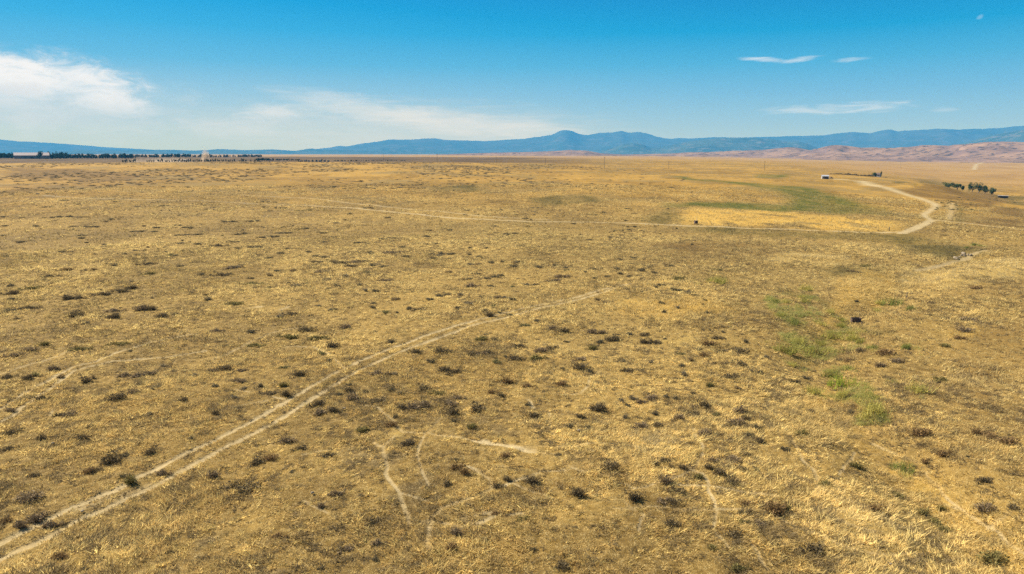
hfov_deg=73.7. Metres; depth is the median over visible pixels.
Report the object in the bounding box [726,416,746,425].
dry shrub
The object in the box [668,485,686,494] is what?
dry shrub
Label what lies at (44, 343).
dry shrub
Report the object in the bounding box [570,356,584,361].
dry shrub
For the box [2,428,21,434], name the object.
dry shrub
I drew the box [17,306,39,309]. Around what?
dry shrub
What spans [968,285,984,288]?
dry shrub
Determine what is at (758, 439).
dry shrub
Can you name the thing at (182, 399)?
dry shrub
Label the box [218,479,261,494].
dry shrub
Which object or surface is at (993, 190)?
valley tree
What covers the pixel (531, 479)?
dry shrub
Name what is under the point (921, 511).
dry shrub
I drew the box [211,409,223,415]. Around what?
dry shrub
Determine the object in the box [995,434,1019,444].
dry shrub
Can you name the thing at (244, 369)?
dry shrub
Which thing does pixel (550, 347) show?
dry shrub
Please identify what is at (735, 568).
dry shrub
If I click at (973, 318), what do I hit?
dry shrub
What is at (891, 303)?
green bush
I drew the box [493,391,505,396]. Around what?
dry shrub
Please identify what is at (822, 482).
dry shrub
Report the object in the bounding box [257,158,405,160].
hedge
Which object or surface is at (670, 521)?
dry shrub
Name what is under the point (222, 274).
dry shrub
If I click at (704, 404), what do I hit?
dry shrub
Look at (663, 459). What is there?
dry shrub
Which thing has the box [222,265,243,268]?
dry shrub
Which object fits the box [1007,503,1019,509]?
dry shrub
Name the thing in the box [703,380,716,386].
dry shrub
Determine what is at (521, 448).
footpath
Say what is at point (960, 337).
dry shrub
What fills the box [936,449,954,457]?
dry shrub
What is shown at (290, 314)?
dry shrub
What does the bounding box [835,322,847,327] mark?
green bush
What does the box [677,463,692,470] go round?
dry shrub
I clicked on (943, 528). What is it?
dry shrub
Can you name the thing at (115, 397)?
dry shrub
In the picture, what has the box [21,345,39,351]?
dry shrub
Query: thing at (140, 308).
dry shrub
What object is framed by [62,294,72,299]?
dry shrub
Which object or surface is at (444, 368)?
dry shrub
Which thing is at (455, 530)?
dry shrub
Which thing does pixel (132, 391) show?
dry shrub
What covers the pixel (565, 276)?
dry shrub
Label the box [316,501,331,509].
dry shrub
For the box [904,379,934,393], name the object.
green bush
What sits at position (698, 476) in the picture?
dry shrub
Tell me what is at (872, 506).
dry shrub
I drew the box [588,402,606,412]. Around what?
dry shrub
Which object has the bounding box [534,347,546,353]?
dry shrub
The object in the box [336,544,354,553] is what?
dry shrub
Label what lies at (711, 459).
dry shrub
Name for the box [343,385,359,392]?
dry shrub
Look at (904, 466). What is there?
green bush
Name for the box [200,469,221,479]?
dry shrub
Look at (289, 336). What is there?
dry shrub
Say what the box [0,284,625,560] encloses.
wheel track
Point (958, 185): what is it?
valley tree
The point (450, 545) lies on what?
dry shrub
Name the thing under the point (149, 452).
dry shrub
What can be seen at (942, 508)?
dry shrub
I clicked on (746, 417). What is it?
dry shrub
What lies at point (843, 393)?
green bush
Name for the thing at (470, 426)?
dry shrub
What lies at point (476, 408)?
dry shrub
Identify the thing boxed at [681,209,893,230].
dry field
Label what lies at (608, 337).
dry shrub
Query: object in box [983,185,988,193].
valley tree
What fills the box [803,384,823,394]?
green bush
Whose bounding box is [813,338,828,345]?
green bush
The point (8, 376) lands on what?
dry shrub
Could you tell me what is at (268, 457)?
dry shrub
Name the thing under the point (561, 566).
dry shrub
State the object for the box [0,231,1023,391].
dry grass
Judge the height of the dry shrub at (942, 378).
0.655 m
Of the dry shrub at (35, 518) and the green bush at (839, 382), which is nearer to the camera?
the dry shrub at (35, 518)
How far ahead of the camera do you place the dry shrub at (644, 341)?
87.19 m
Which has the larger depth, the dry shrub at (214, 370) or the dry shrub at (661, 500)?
the dry shrub at (214, 370)
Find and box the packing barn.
[13,153,49,158]
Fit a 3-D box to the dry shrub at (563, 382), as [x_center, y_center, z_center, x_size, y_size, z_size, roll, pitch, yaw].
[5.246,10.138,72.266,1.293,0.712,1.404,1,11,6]
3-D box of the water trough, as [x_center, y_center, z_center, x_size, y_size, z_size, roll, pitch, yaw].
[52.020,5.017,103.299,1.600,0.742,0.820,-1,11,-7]
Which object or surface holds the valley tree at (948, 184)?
on the ground at (924, 180)
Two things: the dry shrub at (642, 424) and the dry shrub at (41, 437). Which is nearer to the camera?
the dry shrub at (41, 437)
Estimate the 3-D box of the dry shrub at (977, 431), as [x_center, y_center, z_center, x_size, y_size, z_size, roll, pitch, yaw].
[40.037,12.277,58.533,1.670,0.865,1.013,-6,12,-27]
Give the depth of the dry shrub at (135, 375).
75.17 m
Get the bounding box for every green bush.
[705,273,727,284]
[773,310,786,316]
[774,340,802,355]
[785,318,800,325]
[790,336,805,344]
[800,283,815,290]
[801,342,829,355]
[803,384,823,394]
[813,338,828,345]
[816,320,827,325]
[820,328,848,339]
[820,366,845,377]
[826,371,858,388]
[833,386,850,397]
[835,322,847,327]
[843,332,860,340]
[854,338,864,343]
[855,410,875,420]
[860,398,885,415]
[879,295,904,305]
[889,459,917,474]
[900,342,911,349]
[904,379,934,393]
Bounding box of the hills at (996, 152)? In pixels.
[794,142,1023,162]
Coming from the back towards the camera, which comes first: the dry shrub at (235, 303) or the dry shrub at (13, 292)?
the dry shrub at (13, 292)
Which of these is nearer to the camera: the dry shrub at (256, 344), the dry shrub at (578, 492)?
the dry shrub at (578, 492)
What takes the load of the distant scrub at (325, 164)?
on the ground at (924, 180)
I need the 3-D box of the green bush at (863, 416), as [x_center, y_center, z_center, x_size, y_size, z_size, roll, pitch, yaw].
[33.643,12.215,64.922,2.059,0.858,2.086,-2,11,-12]
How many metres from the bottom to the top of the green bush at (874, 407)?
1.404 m
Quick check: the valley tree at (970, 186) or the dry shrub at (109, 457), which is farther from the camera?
the valley tree at (970, 186)
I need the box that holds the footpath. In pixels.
[49,306,1023,572]
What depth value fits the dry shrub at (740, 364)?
78.05 m
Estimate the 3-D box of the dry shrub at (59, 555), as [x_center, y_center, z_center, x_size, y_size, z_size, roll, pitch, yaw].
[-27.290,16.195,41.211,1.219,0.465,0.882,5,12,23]
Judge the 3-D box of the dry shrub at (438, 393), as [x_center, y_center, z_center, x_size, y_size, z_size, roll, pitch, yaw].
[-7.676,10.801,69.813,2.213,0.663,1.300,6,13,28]
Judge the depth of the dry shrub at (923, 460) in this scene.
55.48 m
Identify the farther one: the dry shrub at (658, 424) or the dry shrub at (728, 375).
the dry shrub at (728, 375)
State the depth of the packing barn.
1572.71 m
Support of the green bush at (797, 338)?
on the ground at (924, 180)
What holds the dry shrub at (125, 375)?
on the ground at (924, 180)
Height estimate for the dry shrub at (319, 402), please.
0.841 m
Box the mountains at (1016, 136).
[946,130,1023,145]
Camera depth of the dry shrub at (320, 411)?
64.24 m
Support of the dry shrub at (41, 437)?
on the ground at (924, 180)
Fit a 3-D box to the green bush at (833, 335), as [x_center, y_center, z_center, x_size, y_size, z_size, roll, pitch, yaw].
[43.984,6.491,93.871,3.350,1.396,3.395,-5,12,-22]
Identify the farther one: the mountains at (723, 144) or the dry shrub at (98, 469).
the mountains at (723, 144)
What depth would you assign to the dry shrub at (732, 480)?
50.20 m
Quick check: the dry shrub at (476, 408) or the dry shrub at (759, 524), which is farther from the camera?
the dry shrub at (476, 408)
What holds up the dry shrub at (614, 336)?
on the ground at (924, 180)
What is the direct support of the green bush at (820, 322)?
on the ground at (924, 180)
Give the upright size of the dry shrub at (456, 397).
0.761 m
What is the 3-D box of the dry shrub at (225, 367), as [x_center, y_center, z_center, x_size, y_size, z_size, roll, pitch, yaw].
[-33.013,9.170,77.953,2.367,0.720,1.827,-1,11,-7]
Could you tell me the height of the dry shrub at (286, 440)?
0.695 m
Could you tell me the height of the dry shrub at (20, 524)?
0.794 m
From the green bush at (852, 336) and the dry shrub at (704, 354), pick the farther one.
the green bush at (852, 336)
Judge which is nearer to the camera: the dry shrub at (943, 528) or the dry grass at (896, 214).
the dry shrub at (943, 528)
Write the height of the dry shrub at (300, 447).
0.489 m
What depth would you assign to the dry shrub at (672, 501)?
47.31 m
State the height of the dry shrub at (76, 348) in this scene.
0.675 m
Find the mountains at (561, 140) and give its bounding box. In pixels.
[320,126,1023,152]
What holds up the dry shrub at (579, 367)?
on the ground at (924, 180)
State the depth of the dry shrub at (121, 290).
120.84 m
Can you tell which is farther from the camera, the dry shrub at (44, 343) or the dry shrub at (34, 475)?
the dry shrub at (44, 343)
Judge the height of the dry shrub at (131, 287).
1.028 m
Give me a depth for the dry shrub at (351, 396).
68.09 m
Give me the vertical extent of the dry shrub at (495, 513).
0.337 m
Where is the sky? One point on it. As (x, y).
(292, 75)
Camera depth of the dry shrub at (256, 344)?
88.03 m
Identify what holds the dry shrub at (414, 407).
on the ground at (924, 180)
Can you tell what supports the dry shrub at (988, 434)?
on the ground at (924, 180)
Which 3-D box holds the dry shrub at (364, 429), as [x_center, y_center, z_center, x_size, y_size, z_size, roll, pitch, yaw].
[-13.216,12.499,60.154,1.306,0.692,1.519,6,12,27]
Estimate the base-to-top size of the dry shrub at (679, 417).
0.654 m
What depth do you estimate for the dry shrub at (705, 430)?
58.88 m
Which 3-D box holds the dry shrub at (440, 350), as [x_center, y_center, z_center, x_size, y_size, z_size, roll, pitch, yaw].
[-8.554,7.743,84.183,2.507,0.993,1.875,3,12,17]
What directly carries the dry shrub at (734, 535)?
on the ground at (924, 180)
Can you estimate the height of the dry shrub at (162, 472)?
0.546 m
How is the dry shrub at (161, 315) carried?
on the ground at (924, 180)
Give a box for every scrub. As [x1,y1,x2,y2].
[0,161,685,193]
[0,188,1023,570]
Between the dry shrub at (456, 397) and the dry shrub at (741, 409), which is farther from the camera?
the dry shrub at (456, 397)
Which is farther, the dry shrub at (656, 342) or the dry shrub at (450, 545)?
the dry shrub at (656, 342)
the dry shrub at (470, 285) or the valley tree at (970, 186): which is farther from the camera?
the valley tree at (970, 186)
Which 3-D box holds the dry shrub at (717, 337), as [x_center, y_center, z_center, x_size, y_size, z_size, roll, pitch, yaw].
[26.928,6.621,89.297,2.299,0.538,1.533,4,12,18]
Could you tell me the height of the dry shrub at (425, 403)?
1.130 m
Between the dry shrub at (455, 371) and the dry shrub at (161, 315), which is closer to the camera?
the dry shrub at (455, 371)
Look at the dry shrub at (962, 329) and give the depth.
92.74 m
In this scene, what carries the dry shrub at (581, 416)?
on the ground at (924, 180)
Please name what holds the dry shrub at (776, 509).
on the ground at (924, 180)
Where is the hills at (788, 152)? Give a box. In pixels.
[441,147,807,158]
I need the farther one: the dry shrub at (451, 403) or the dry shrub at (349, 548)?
the dry shrub at (451, 403)
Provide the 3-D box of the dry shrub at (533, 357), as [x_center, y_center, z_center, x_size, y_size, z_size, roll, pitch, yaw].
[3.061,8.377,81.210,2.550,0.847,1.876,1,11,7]
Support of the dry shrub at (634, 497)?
on the ground at (924, 180)
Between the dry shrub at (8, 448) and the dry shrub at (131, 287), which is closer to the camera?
the dry shrub at (8, 448)
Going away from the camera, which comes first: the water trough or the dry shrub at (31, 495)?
the dry shrub at (31, 495)
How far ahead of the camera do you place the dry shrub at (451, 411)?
63.89 m
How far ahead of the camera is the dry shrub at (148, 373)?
75.78 m
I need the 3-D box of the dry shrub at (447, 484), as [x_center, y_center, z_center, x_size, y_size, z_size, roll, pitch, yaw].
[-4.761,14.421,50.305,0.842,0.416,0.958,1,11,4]
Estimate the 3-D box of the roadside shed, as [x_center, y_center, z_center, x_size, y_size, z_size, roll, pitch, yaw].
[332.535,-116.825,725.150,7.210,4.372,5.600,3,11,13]
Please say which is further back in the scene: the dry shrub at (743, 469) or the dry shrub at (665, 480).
the dry shrub at (743, 469)
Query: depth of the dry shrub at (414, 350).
84.21 m
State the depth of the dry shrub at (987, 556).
42.31 m
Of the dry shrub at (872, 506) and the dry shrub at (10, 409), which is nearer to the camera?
the dry shrub at (872, 506)
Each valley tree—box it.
[942,182,955,186]
[953,183,961,189]
[968,182,976,191]
[974,182,983,192]
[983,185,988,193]
[989,187,996,194]
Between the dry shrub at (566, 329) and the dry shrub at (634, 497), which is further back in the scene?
the dry shrub at (566, 329)
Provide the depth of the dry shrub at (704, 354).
81.20 m
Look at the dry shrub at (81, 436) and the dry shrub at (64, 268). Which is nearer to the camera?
the dry shrub at (81, 436)
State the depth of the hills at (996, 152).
3991.47 m
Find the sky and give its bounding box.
[0,0,1023,150]
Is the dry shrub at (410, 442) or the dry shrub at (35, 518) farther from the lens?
the dry shrub at (410, 442)
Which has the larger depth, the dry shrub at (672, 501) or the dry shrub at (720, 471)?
the dry shrub at (720, 471)
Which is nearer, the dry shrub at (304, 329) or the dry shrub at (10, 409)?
the dry shrub at (10, 409)
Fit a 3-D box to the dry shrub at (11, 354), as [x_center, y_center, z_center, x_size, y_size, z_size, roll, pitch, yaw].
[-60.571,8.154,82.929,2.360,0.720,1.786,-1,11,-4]
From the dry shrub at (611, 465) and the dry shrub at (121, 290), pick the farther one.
the dry shrub at (121, 290)
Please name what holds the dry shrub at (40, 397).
on the ground at (924, 180)
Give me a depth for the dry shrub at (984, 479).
50.85 m
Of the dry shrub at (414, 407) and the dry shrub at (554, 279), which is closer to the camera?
the dry shrub at (414, 407)
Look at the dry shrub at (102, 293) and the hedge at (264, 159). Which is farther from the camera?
the hedge at (264, 159)
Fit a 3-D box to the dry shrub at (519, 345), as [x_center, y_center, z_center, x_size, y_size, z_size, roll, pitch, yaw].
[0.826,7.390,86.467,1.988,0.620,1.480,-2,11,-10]
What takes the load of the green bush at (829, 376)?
on the ground at (924, 180)
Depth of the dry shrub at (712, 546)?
42.07 m
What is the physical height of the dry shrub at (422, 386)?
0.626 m
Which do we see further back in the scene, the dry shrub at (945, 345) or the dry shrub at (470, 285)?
the dry shrub at (470, 285)
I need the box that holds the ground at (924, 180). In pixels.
[0,154,1023,573]
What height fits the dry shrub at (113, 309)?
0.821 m
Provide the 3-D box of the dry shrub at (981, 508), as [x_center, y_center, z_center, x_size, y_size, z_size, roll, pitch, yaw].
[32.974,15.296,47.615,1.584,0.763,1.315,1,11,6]
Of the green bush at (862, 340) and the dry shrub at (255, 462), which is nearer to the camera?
the dry shrub at (255, 462)
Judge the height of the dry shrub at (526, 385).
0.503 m
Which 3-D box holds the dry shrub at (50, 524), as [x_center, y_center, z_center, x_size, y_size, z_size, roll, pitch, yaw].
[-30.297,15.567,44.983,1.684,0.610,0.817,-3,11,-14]
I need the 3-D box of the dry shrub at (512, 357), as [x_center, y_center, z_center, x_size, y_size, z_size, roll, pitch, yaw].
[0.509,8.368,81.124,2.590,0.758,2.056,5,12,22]
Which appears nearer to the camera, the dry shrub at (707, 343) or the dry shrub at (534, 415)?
the dry shrub at (534, 415)
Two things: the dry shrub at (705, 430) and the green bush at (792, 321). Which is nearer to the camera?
the dry shrub at (705, 430)
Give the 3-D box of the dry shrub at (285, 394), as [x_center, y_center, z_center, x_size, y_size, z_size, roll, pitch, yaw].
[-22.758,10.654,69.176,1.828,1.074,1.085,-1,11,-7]
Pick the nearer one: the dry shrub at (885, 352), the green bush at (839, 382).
the green bush at (839, 382)
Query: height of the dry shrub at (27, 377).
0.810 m
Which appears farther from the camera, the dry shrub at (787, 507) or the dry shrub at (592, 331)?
the dry shrub at (592, 331)
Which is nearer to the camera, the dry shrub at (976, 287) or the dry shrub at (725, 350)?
the dry shrub at (725, 350)
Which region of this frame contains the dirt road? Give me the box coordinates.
[308,163,1019,270]
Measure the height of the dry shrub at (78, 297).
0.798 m
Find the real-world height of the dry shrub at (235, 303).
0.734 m
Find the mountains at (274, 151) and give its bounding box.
[50,148,502,153]
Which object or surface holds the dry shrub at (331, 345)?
on the ground at (924, 180)
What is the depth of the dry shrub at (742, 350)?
83.04 m
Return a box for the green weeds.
[694,243,986,479]
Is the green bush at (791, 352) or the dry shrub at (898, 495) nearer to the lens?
the dry shrub at (898, 495)
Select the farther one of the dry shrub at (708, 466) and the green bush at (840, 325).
the green bush at (840, 325)
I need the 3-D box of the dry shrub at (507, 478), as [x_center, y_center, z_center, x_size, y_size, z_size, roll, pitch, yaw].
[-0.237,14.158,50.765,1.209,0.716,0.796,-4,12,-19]
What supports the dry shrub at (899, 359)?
on the ground at (924, 180)
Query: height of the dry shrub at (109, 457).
0.963 m
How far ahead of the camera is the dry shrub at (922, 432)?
59.31 m
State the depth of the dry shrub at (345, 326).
96.52 m
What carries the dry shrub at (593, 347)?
on the ground at (924, 180)
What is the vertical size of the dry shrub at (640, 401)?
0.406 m
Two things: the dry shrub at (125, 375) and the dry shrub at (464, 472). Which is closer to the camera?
the dry shrub at (464, 472)
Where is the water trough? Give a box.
[850,317,860,322]
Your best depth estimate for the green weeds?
85.62 m
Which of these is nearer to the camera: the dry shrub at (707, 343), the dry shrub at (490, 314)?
the dry shrub at (707, 343)
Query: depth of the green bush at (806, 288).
121.44 m
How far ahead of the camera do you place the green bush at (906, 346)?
84.93 m
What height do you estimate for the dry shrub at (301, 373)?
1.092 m
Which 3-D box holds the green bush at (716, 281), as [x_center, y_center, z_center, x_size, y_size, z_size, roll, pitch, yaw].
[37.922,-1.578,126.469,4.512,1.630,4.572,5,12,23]
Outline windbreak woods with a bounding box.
[0,151,261,158]
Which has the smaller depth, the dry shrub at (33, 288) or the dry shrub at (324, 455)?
the dry shrub at (324, 455)
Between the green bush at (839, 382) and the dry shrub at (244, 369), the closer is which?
the green bush at (839, 382)
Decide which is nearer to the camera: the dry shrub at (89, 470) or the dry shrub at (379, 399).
the dry shrub at (89, 470)
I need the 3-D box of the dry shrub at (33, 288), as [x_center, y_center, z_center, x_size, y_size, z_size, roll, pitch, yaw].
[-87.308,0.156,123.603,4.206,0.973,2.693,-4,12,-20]
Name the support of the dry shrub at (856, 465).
on the ground at (924, 180)
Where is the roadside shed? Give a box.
[821,175,828,178]
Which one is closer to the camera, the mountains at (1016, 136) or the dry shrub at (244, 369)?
the dry shrub at (244, 369)
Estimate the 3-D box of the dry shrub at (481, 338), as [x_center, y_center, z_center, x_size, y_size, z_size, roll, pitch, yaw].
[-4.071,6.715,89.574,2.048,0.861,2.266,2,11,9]
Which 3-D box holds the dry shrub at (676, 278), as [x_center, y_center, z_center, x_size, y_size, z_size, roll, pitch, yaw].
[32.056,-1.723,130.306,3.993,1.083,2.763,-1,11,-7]
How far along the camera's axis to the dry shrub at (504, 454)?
54.83 m
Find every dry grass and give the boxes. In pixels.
[0,182,1023,249]
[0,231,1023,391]
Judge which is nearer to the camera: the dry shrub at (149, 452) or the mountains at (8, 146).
the dry shrub at (149, 452)
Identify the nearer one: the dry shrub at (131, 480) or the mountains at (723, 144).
the dry shrub at (131, 480)
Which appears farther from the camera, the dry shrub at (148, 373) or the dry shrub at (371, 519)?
the dry shrub at (148, 373)
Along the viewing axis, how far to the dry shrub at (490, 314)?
102.48 m
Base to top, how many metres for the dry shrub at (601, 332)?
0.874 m
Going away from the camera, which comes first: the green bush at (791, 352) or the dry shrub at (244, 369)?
the dry shrub at (244, 369)
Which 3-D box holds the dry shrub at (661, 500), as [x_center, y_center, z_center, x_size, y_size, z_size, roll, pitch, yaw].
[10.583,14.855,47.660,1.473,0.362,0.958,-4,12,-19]
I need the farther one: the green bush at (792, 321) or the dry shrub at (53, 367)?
the green bush at (792, 321)
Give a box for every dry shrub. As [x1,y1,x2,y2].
[0,290,22,294]
[0,352,24,357]
[0,514,13,523]
[1,373,19,378]
[1,445,20,452]
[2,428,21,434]
[3,407,16,411]
[12,489,44,503]
[12,518,35,528]
[13,510,50,526]
[15,285,41,290]
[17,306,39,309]
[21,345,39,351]
[21,374,33,379]
[27,472,41,477]
[33,394,51,400]
[35,341,51,345]
[36,433,46,439]
[38,519,66,528]
[44,365,66,370]
[50,549,69,559]
[54,267,72,270]
[60,409,77,416]
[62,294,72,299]
[66,346,92,351]
[67,310,84,317]
[67,433,90,439]
[72,295,88,299]
[79,375,92,383]
[81,466,95,474]
[90,291,111,295]
[92,465,103,472]
[97,449,124,465]
[101,308,126,312]
[104,391,127,400]
[105,341,128,345]
[106,313,120,318]
[110,288,128,292]
[113,372,135,377]
[118,472,138,485]
[123,285,137,289]
[127,388,140,393]
[128,372,150,378]
[132,304,147,311]
[136,370,157,375]
[141,447,156,455]
[143,305,157,309]
[153,313,168,317]
[154,469,173,475]
[177,396,187,401]
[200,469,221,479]
[205,368,216,371]
[207,273,233,276]
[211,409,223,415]
[213,363,232,370]
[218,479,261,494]
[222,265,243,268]
[222,301,243,304]
[230,368,247,371]
[232,377,246,383]
[246,343,266,347]
[248,455,266,465]
[258,390,281,395]
[261,452,278,461]
[267,531,289,538]
[276,334,299,338]
[277,380,292,386]
[278,435,296,443]
[280,390,295,396]
[281,312,298,315]
[286,369,307,376]
[288,445,307,451]
[298,326,315,331]
[306,335,328,340]
[307,399,324,407]
[313,406,326,414]
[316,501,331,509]
[320,452,336,457]
[326,340,340,347]
[328,404,342,412]
[328,490,344,496]
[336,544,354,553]
[338,323,351,327]
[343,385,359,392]
[344,391,359,399]
[354,426,370,433]
[362,395,386,404]
[365,515,383,524]
[366,370,391,375]
[369,538,387,545]
[384,421,396,427]
[395,403,413,409]
[400,438,416,445]
[405,400,427,409]
[406,348,422,353]
[416,383,431,391]
[419,399,436,407]
[428,389,445,395]
[433,346,451,353]
[435,366,451,371]
[442,479,451,486]
[444,399,458,407]
[444,407,461,416]
[445,369,462,374]
[445,541,458,550]
[448,526,469,536]
[449,395,464,399]
[449,463,465,470]
[458,466,475,474]
[464,283,481,286]
[466,423,476,428]
[469,400,486,412]
[474,336,486,340]
[480,312,495,316]
[490,510,504,515]
[491,480,506,488]
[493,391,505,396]
[499,451,512,457]
[501,376,515,383]
[501,474,516,481]
[506,353,525,360]
[511,343,525,347]
[516,475,542,485]
[521,383,537,387]
[522,411,542,416]
[528,353,546,360]
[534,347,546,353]
[543,278,560,281]
[544,324,557,329]
[546,345,559,349]
[553,274,569,277]
[554,325,571,332]
[554,559,569,570]
[556,380,565,386]
[563,486,587,498]
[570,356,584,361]
[570,362,588,369]
[574,412,590,418]
[584,327,597,333]
[584,344,598,349]
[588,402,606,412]
[597,329,606,333]
[599,459,620,471]
[603,335,619,340]
[611,333,620,340]
[620,367,632,371]
[625,487,646,502]
[630,421,646,428]
[636,399,648,403]
[639,337,652,343]
[645,394,658,399]
[648,339,661,343]
[651,421,663,427]
[655,496,670,504]
[657,471,677,484]
[659,456,675,462]
[665,516,681,526]
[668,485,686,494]
[668,498,681,506]
[671,413,684,421]
[673,276,687,279]
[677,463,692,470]
[691,473,705,479]
[697,398,711,407]
[698,427,712,434]
[699,351,713,356]
[700,338,717,345]
[702,462,716,469]
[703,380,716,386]
[707,455,721,462]
[707,544,718,550]
[709,335,725,339]
[712,468,725,476]
[714,348,727,352]
[720,477,742,484]
[724,372,738,378]
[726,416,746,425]
[726,454,742,463]
[727,527,742,540]
[729,562,750,572]
[732,403,747,413]
[734,347,749,353]
[735,464,748,472]
[737,360,747,365]
[738,498,753,505]
[740,413,754,420]
[753,436,764,443]
[753,518,765,526]
[763,501,787,515]
[783,505,792,510]
[793,541,825,555]
[795,428,809,435]
[818,479,831,486]
[847,460,868,468]
[858,500,886,514]
[873,361,890,366]
[875,348,896,355]
[888,357,904,362]
[890,490,904,498]
[907,426,932,436]
[914,508,932,515]
[920,458,930,463]
[927,518,941,524]
[931,376,947,382]
[933,524,953,532]
[934,503,947,510]
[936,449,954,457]
[939,343,950,347]
[954,325,975,331]
[954,335,967,339]
[958,317,978,321]
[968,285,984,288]
[970,426,986,434]
[973,501,997,513]
[974,476,993,483]
[976,548,1009,566]
[982,430,999,438]
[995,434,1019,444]
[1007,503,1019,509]
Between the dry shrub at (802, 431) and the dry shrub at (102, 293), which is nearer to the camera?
the dry shrub at (802, 431)
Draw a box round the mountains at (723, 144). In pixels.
[601,138,817,153]
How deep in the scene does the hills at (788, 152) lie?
5521.98 m
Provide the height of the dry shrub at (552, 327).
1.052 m
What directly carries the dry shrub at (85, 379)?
on the ground at (924, 180)
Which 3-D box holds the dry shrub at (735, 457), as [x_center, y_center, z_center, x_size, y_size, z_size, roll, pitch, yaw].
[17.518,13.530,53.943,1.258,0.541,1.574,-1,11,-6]
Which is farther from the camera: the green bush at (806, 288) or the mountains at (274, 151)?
the mountains at (274, 151)
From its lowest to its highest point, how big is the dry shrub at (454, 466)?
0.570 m
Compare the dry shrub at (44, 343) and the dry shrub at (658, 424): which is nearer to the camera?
the dry shrub at (658, 424)
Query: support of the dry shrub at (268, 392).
on the ground at (924, 180)
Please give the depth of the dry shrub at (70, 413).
64.02 m
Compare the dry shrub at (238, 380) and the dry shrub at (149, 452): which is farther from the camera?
the dry shrub at (238, 380)
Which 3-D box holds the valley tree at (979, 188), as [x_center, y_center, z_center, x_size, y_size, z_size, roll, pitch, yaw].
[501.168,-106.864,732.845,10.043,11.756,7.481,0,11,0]
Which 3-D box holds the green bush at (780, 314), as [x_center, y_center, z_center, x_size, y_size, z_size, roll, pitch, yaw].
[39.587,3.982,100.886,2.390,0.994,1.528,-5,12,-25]
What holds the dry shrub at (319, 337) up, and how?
on the ground at (924, 180)
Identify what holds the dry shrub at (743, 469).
on the ground at (924, 180)
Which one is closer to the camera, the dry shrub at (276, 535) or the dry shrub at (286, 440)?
the dry shrub at (276, 535)
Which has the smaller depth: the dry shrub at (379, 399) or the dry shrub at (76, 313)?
the dry shrub at (379, 399)
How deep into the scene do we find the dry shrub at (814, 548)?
41.76 m
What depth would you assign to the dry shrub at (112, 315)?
101.84 m
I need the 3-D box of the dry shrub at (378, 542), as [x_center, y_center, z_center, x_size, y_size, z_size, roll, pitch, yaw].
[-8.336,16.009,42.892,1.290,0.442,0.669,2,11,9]
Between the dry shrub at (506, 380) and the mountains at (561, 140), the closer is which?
the dry shrub at (506, 380)
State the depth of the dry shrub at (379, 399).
67.43 m
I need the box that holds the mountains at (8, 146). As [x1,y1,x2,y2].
[0,140,148,153]
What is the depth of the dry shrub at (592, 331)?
92.45 m
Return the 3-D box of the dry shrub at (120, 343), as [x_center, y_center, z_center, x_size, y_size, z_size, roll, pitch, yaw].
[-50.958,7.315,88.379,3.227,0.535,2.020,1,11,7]
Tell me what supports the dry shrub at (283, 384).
on the ground at (924, 180)
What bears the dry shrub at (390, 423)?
on the ground at (924, 180)
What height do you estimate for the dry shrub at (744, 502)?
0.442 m
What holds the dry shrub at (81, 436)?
on the ground at (924, 180)
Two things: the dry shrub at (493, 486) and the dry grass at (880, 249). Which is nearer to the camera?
the dry shrub at (493, 486)
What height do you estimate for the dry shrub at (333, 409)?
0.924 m
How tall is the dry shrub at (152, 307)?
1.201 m
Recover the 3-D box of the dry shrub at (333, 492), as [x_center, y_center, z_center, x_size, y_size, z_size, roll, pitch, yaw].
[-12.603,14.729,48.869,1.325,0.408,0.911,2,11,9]
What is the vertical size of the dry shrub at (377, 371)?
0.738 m
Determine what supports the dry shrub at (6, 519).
on the ground at (924, 180)
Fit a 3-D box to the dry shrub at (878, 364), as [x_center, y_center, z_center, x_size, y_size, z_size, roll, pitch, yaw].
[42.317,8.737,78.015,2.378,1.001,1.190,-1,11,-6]
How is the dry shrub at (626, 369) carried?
on the ground at (924, 180)
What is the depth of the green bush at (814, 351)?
86.77 m
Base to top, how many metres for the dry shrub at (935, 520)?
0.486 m
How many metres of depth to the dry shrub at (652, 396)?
67.79 m
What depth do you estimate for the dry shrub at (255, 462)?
53.97 m
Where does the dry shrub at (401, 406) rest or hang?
on the ground at (924, 180)

